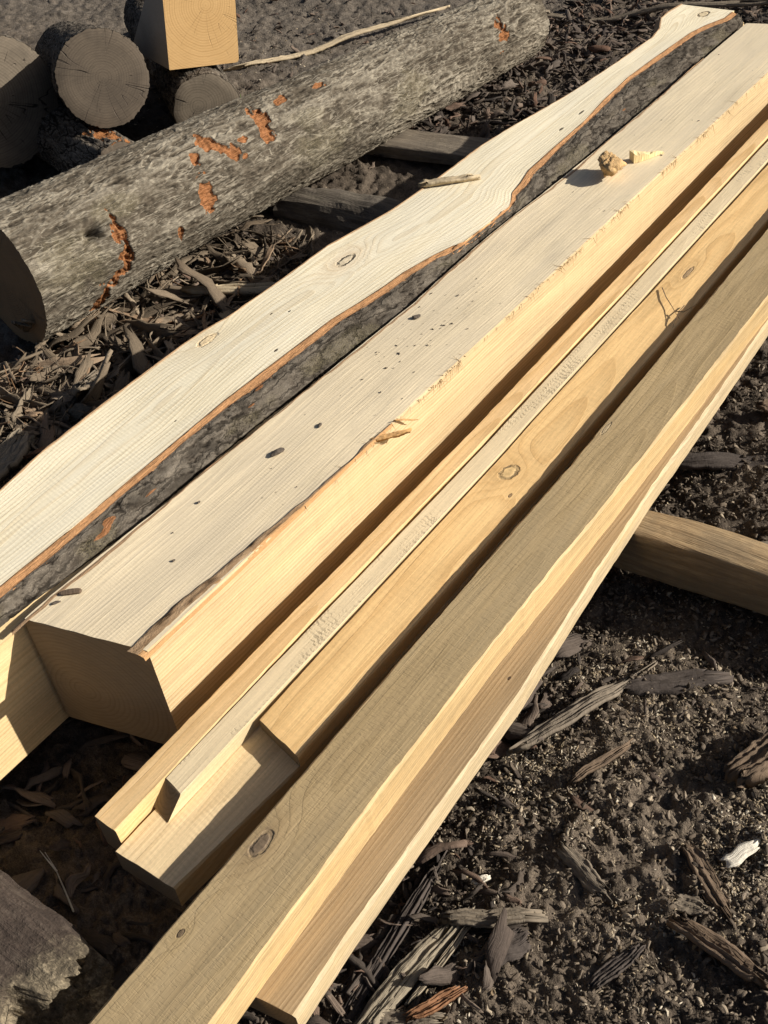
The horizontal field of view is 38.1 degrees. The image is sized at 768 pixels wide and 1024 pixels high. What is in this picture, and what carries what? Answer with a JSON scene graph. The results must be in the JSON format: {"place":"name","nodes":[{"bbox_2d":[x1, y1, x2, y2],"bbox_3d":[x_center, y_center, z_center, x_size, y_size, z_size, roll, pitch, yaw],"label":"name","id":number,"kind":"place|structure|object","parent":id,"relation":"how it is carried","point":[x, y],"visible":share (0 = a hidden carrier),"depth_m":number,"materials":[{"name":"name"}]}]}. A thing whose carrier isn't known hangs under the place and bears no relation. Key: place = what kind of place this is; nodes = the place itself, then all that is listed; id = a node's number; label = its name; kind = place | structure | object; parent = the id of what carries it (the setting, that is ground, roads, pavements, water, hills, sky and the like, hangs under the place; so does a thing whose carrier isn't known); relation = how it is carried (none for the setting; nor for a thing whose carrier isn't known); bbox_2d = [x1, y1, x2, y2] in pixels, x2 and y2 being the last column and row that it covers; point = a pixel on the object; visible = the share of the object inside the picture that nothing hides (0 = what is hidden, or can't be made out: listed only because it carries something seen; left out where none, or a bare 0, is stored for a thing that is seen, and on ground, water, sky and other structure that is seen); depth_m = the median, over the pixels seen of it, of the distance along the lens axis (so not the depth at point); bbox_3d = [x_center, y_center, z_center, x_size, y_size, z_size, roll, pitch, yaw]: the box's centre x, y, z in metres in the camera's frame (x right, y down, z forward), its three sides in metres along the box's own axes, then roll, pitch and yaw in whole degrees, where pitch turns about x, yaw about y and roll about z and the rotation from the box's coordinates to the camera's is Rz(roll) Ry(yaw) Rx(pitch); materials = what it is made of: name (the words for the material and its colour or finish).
{"place":"outdoors","nodes":[
{"label":"outdoors","id":0,"kind":"place"},
{"bbox_2d":[0,0,767,1023],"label":"ground","id":1,"kind":"structure","parent":0,"point":[120,904],"depth_m":1.88,"materials":[{"name":"soil"}]},
{"bbox_2d":[0,33,58,167],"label":"stacked log","id":2,"kind":"object","parent":1,"relation":"on","point":[28,99],"visible":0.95,"depth_m":3.69,"materials":[{"name":"grey wood"}]},
{"bbox_2d":[0,870,116,1023],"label":"wood chunk","id":3,"kind":"object","parent":1,"relation":"on","point":[56,968],"visible":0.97,"depth_m":1.50,"materials":[{"name":"wood"}]},
{"bbox_2d":[35,97,133,172],"bbox_3d":[-1.211,-1.385,3.960,0.220,0.230,1.292,-30,46,-23],"label":"stacked log","id":4,"kind":"object","parent":1,"relation":"on","point":[67,139],"visible":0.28,"depth_m":3.62,"materials":[{"name":"grey wood"}]},
{"bbox_2d":[35,21,149,127],"bbox_3d":[-1.068,-1.589,3.971,0.295,0.530,1.097,-19,43,-12],"label":"stacked log","id":5,"kind":"object","parent":4,"relation":"on","point":[100,76],"visible":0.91,"depth_m":3.53,"materials":[{"name":"brown wood"}]},
{"bbox_2d":[0,215,315,488],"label":"shredded bark","id":6,"kind":"object","parent":1,"relation":"on","point":[134,363],"visible":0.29,"depth_m":2.97,"materials":[{"name":"brown wood"}]},
{"bbox_2d":[0,428,35,483],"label":"wood splinter","id":7,"kind":"object","parent":6,"relation":"on","point":[15,448],"visible":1,"depth_m":2.57,"materials":[{"name":"brown wood"}]},
{"bbox_2d":[23,445,47,458],"bbox_3d":[-0.727,-0.170,2.599,0.249,0.016,0.022,-22,44,-15],"label":"bark strip","id":8,"kind":"object","parent":6,"relation":"on","point":[34,452],"visible":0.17,"depth_m":2.57,"materials":[{"name":"brown wood"}]},
{"bbox_2d":[48,370,97,414],"bbox_3d":[-0.774,-0.299,2.784,0.034,0.030,0.186,17,48,25],"label":"bark piece","id":9,"kind":"object","parent":6,"relation":"on","point":[54,407],"visible":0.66,"depth_m":2.76,"materials":[{"name":"brown wood"}]},
{"bbox_2d":[48,398,107,422],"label":"bark piece","id":10,"kind":"object","parent":6,"relation":"on","point":[58,417],"visible":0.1,"depth_m":2.72,"materials":[{"name":"brown wood"}]},
{"bbox_2d":[181,282,275,296],"bbox_3d":[-0.206,-0.611,3.059,0.729,0.047,0.030,2,43,10],"label":"wood stick","id":11,"kind":"object","parent":6,"relation":"on","point":[227,290],"visible":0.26,"depth_m":3.09,"materials":[{"name":"brown wood"}]},
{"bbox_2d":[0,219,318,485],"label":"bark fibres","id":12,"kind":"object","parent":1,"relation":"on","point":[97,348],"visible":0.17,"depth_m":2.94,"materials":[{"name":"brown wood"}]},
{"bbox_2d":[124,0,239,123],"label":"stacked log","id":13,"kind":"object","parent":1,"relation":"on","point":[186,93],"visible":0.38,"depth_m":3.87,"materials":[{"name":"brown wood"}]},
{"bbox_2d":[134,0,238,69],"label":"timber block","id":14,"kind":"object","parent":13,"relation":"on","point":[175,34],"depth_m":3.80,"materials":[{"name":"beige wood"}]},
{"bbox_2d":[0,0,549,343],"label":"felled log","id":15,"kind":"object","parent":1,"relation":"on","point":[78,243],"visible":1,"depth_m":3.15,"materials":[{"name":"grey wood"}]},
{"bbox_2d":[223,5,449,71],"bbox_3d":[-0.180,-1.925,4.540,1.020,0.050,0.032,-22,44,-16],"label":"wood lath","id":16,"kind":"object","parent":1,"relation":"on","point":[336,41],"visible":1,"depth_m":4.53,"materials":[{"name":"beige wood"}]},
{"bbox_2d":[273,187,401,233],"bbox_3d":[0.238,-0.806,3.256,1.282,0.171,0.171,16,47,24],"label":"bolster","id":17,"kind":"object","parent":1,"relation":"on","point":[344,211],"visible":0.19,"depth_m":3.37,"materials":[{"name":"grey wood"}]},
{"bbox_2d":[0,4,743,779],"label":"live edge slab","id":18,"kind":"structure","parent":17,"relation":"on","point":[94,484],"depth_m":2.26,"materials":[{"name":"wood"},{"name":"grey bark"},{"name":"orange bark"}]},
{"bbox_2d":[418,174,480,186],"bbox_3d":[0.160,-0.810,2.720,0.154,0.021,0.022,-9,42,-1],"label":"wood splinter","id":19,"kind":"object","parent":18,"relation":"on","point":[445,180],"visible":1,"depth_m":2.72,"materials":[{"name":"beige wood"}]},
{"bbox_2d":[0,0,767,1023],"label":"bark litter","id":20,"kind":"object","parent":1,"relation":"on","point":[500,936],"visible":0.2,"depth_m":1.80,"materials":[{"name":"brown wood"}]},
{"bbox_2d":[40,851,73,911],"bbox_3d":[-0.503,0.569,1.723,0.009,0.126,0.046,-26,45,-19],"label":"straw","id":21,"kind":"object","parent":20,"relation":"on","point":[56,870],"visible":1,"depth_m":1.72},
{"bbox_2d":[336,850,447,1023],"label":"bark strip","id":22,"kind":"object","parent":1,"relation":"on","point":[390,944],"visible":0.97,"depth_m":1.67,"materials":[{"name":"brown wood"}]},
{"bbox_2d":[374,1009,445,1023],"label":"bark piece","id":23,"kind":"object","parent":1,"relation":"on","point":[400,1018],"visible":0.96,"depth_m":1.57,"materials":[{"name":"brown wood"}]},
{"bbox_2d":[354,906,476,1023],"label":"wood splinter","id":24,"kind":"object","parent":1,"relation":"on","point":[393,991],"visible":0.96,"depth_m":1.62,"materials":[{"name":"brown wood"}]},
{"bbox_2d":[403,986,467,1022],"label":"bark piece","id":25,"kind":"object","parent":1,"relation":"on","point":[438,1001],"visible":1,"depth_m":1.57,"materials":[{"name":"brown wood"}]},
{"bbox_2d":[404,926,470,1007],"bbox_3d":[0.089,0.657,1.635,0.012,0.018,0.180,26,52,32],"label":"wood splinter","id":26,"kind":"object","parent":1,"relation":"on","point":[450,950],"visible":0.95,"depth_m":1.63,"materials":[{"name":"wood"}]},
{"bbox_2d":[118,13,767,1023],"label":"sawdust flakes","id":27,"kind":"object","parent":1,"relation":"on","point":[704,839],"visible":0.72,"depth_m":1.77,"materials":[{"name":"brown wood"}]},
{"bbox_2d":[471,874,490,884],"bbox_3d":[0.150,0.570,1.725,0.032,0.011,0.016,-11,42,-4],"label":"wood chip","id":28,"kind":"object","parent":1,"relation":"on","point":[485,878],"visible":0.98,"depth_m":1.72,"materials":[{"name":"beige wood"}]},
{"bbox_2d":[437,906,548,927],"bbox_3d":[0.162,0.605,1.661,0.164,0.031,0.030,-4,42,5],"label":"bark piece","id":29,"kind":"object","parent":1,"relation":"on","point":[478,918],"visible":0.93,"depth_m":1.66,"materials":[{"name":"brown wood"}]},
{"bbox_2d":[474,927,530,969],"bbox_3d":[0.175,0.639,1.633,0.091,0.016,0.048,-18,43,-11],"label":"bark piece","id":30,"kind":"object","parent":1,"relation":"on","point":[519,947],"visible":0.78,"depth_m":1.63,"materials":[{"name":"brown wood"}]},
{"bbox_2d":[506,661,657,756],"bbox_3d":[0.349,0.338,1.931,0.334,0.041,0.030,-27,45,-20],"label":"wood splinter","id":31,"kind":"object","parent":1,"relation":"on","point":[575,711],"visible":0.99,"depth_m":1.91,"materials":[{"name":"grey wood"}]},
{"bbox_2d":[554,840,612,901],"bbox_3d":[0.306,0.548,1.695,0.034,0.021,0.124,-27,45,-20],"label":"bark piece","id":32,"kind":"object","parent":1,"relation":"on","point":[584,872],"visible":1,"depth_m":1.69,"materials":[{"name":"brown wood"}]},
{"bbox_2d":[410,0,767,137],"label":"bark mulch","id":33,"kind":"object","parent":1,"relation":"on","point":[597,47],"visible":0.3,"depth_m":4.11,"materials":[{"name":"brown wood"}]},
{"bbox_2d":[366,129,490,165],"bbox_3d":[0.504,-1.092,3.473,1.240,0.066,0.146,17,47,25],"label":"bolster","id":34,"kind":"object","parent":33,"relation":"on","point":[428,147],"visible":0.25,"depth_m":3.61,"materials":[{"name":"wood"}]},
{"bbox_2d":[546,0,767,22],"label":"wood stick","id":35,"kind":"object","parent":33,"relation":"on","point":[731,3],"visible":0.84,"depth_m":4.36,"materials":[{"name":"brown plant"}]},
{"bbox_2d":[568,738,632,785],"bbox_3d":[0.359,0.413,1.833,0.140,0.021,0.016,-25,45,-18],"label":"bark piece","id":36,"kind":"object","parent":1,"relation":"on","point":[598,763],"visible":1,"depth_m":1.83,"materials":[{"name":"brown wood"}]},
{"bbox_2d":[586,943,645,990],"bbox_3d":[0.331,0.647,1.587,0.109,0.020,0.026,-29,46,-22],"label":"bark piece","id":37,"kind":"object","parent":1,"relation":"on","point":[611,969],"visible":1,"depth_m":1.58,"materials":[{"name":"wood"}]},
{"bbox_2d":[617,669,733,697],"bbox_3d":[0.507,0.302,1.955,0.209,0.028,0.049,-6,42,3],"label":"bark piece","id":38,"kind":"object","parent":1,"relation":"on","point":[667,683],"visible":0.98,"depth_m":1.95,"materials":[{"name":"wood"}]},
{"bbox_2d":[612,510,767,615],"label":"bolster","id":39,"kind":"object","parent":1,"relation":"on","point":[720,564],"visible":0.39,"depth_m":2.03,"materials":[{"name":"brown wood"}]},
{"bbox_2d":[12,23,767,743],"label":"square beam","id":40,"kind":"structure","parent":39,"relation":"on","point":[142,635],"depth_m":2.10,"materials":[{"name":"beige wood"}]},
{"bbox_2d":[58,588,81,594],"bbox_3d":[-0.512,0.130,1.819,0.040,0.005,0.012,-7,42,2],"label":"bark crumb","id":41,"kind":"object","parent":40,"relation":"on","point":[71,591],"visible":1,"depth_m":1.82,"materials":[{"name":"brown wood"}]},
{"bbox_2d":[270,447,284,456],"bbox_3d":[-0.195,-0.110,2.032,0.018,0.009,0.031,23,50,30],"label":"bark crumb","id":42,"kind":"object","parent":40,"relation":"on","point":[277,451],"visible":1,"depth_m":2.03,"materials":[{"name":"wood"}]},
{"bbox_2d":[368,427,411,442],"bbox_3d":[0.011,-0.140,2.046,0.088,0.013,0.013,-16,43,-9],"label":"wood splinter","id":43,"kind":"object","parent":40,"relation":"attached to","point":[384,437],"visible":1,"depth_m":2.04,"materials":[{"name":"gold wood"}]},
{"bbox_2d":[393,419,417,420],"bbox_3d":[0.040,-0.172,2.083,0.056,0.028,0.004,-28,46,-21],"label":"wood splinter","id":44,"kind":"object","parent":40,"relation":"attached to","point":[404,419],"visible":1,"depth_m":2.08,"materials":[{"name":"beige wood"}]},
{"bbox_2d":[412,314,420,318],"bbox_3d":[0.068,-0.408,2.322,0.020,0.006,0.014,-14,42,-7],"label":"bark crumb","id":45,"kind":"object","parent":40,"relation":"on","point":[417,316],"visible":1,"depth_m":2.32,"materials":[{"name":"brown wood"}]},
{"bbox_2d":[172,54,752,532],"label":"dirt specks","id":46,"kind":"object","parent":40,"relation":"on","point":[458,294],"visible":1,"depth_m":2.27,"materials":[{"name":"brown soil"}]},
{"bbox_2d":[597,150,626,176],"bbox_3d":[0.545,-0.833,2.686,0.074,0.049,0.084,23,50,30],"label":"wood chip","id":47,"kind":"object","parent":40,"relation":"on","point":[611,164],"visible":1,"depth_m":2.67,"materials":[{"name":"beige wood"}]},
{"bbox_2d":[629,150,663,162],"bbox_3d":[0.651,-0.885,2.744,0.089,0.024,0.027,-14,42,-6],"label":"wood chip","id":48,"kind":"object","parent":40,"relation":"on","point":[636,156],"visible":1,"depth_m":2.74,"materials":[{"name":"beige wood"}]},
{"bbox_2d":[115,342,672,905],"bbox_3d":[0.577,-0.409,2.444,0.156,0.117,3.119,23,50,30],"label":"timber board","id":49,"kind":"object","parent":39,"relation":"on","point":[191,848],"visible":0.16,"depth_m":1.65,"materials":[{"name":"beige wood"}]},
{"bbox_2d":[95,119,767,849],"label":"timber stick","id":50,"kind":"object","parent":49,"relation":"on","point":[125,811],"visible":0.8,"depth_m":2.00,"materials":[{"name":"beige wood"}]},
{"bbox_2d":[154,141,767,821],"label":"timber stick","id":51,"kind":"object","parent":49,"relation":"on","point":[210,755],"visible":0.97,"depth_m":1.99,"materials":[{"name":"beige wood"}]},
{"bbox_2d":[259,165,767,766],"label":"timber board","id":52,"kind":"object","parent":49,"relation":"on","point":[337,679],"visible":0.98,"depth_m":2.06,"materials":[{"name":"beige wood"}]},
{"bbox_2d":[662,287,694,325],"bbox_3d":[0.639,-0.456,2.402,0.054,0.032,0.160,-3,42,6],"label":"dry twig","id":53,"kind":"object","parent":52,"relation":"on","point":[673,308],"visible":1,"depth_m":2.39,"materials":[{"name":"brown plant"}]},
{"bbox_2d":[250,318,767,1023],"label":"timber plank","id":54,"kind":"object","parent":39,"relation":"on","point":[304,974],"visible":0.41,"depth_m":1.67,"materials":[{"name":"beige wood"}]},
{"bbox_2d":[89,229,767,1023],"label":"timber plank","id":55,"kind":"object","parent":54,"relation":"on","point":[223,945],"visible":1,"depth_m":1.68,"materials":[{"name":"beige wood"}]},
{"bbox_2d":[675,894,707,917],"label":"bark piece","id":56,"kind":"object","parent":1,"relation":"on","point":[693,905],"visible":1,"depth_m":1.65,"materials":[{"name":"wood"}]},
{"bbox_2d":[679,839,732,922],"bbox_3d":[0.483,0.553,1.669,0.036,0.025,0.143,-14,42,-7],"label":"bark piece","id":57,"kind":"object","parent":1,"relation":"on","point":[706,876],"visible":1,"depth_m":1.67,"materials":[{"name":"brown wood"}]},
{"bbox_2d":[666,916,767,990],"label":"bark piece","id":58,"kind":"object","parent":1,"relation":"on","point":[733,958],"visible":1,"depth_m":1.57,"materials":[{"name":"brown wood"}]},
{"bbox_2d":[678,452,767,470],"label":"bark piece","id":59,"kind":"object","parent":1,"relation":"on","point":[716,460],"visible":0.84,"depth_m":2.33,"materials":[{"name":"brown wood"}]},
{"bbox_2d":[720,839,760,867],"bbox_3d":[0.544,0.516,1.690,0.077,0.008,0.025,-29,46,-22],"label":"wood chip","id":60,"kind":"object","parent":1,"relation":"on","point":[740,853],"visible":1,"depth_m":1.69,"materials":[{"name":"beige wood"}]},
{"bbox_2d":[723,731,767,787],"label":"bark piece","id":61,"kind":"object","parent":1,"relation":"on","point":[747,767],"visible":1,"depth_m":1.77,"materials":[{"name":"brown wood"}]},
{"bbox_2d":[755,399,767,413],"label":"bark piece","id":62,"kind":"object","parent":1,"relation":"on","point":[763,405],"visible":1,"depth_m":2.43,"materials":[{"name":"brown wood"}]}
]}

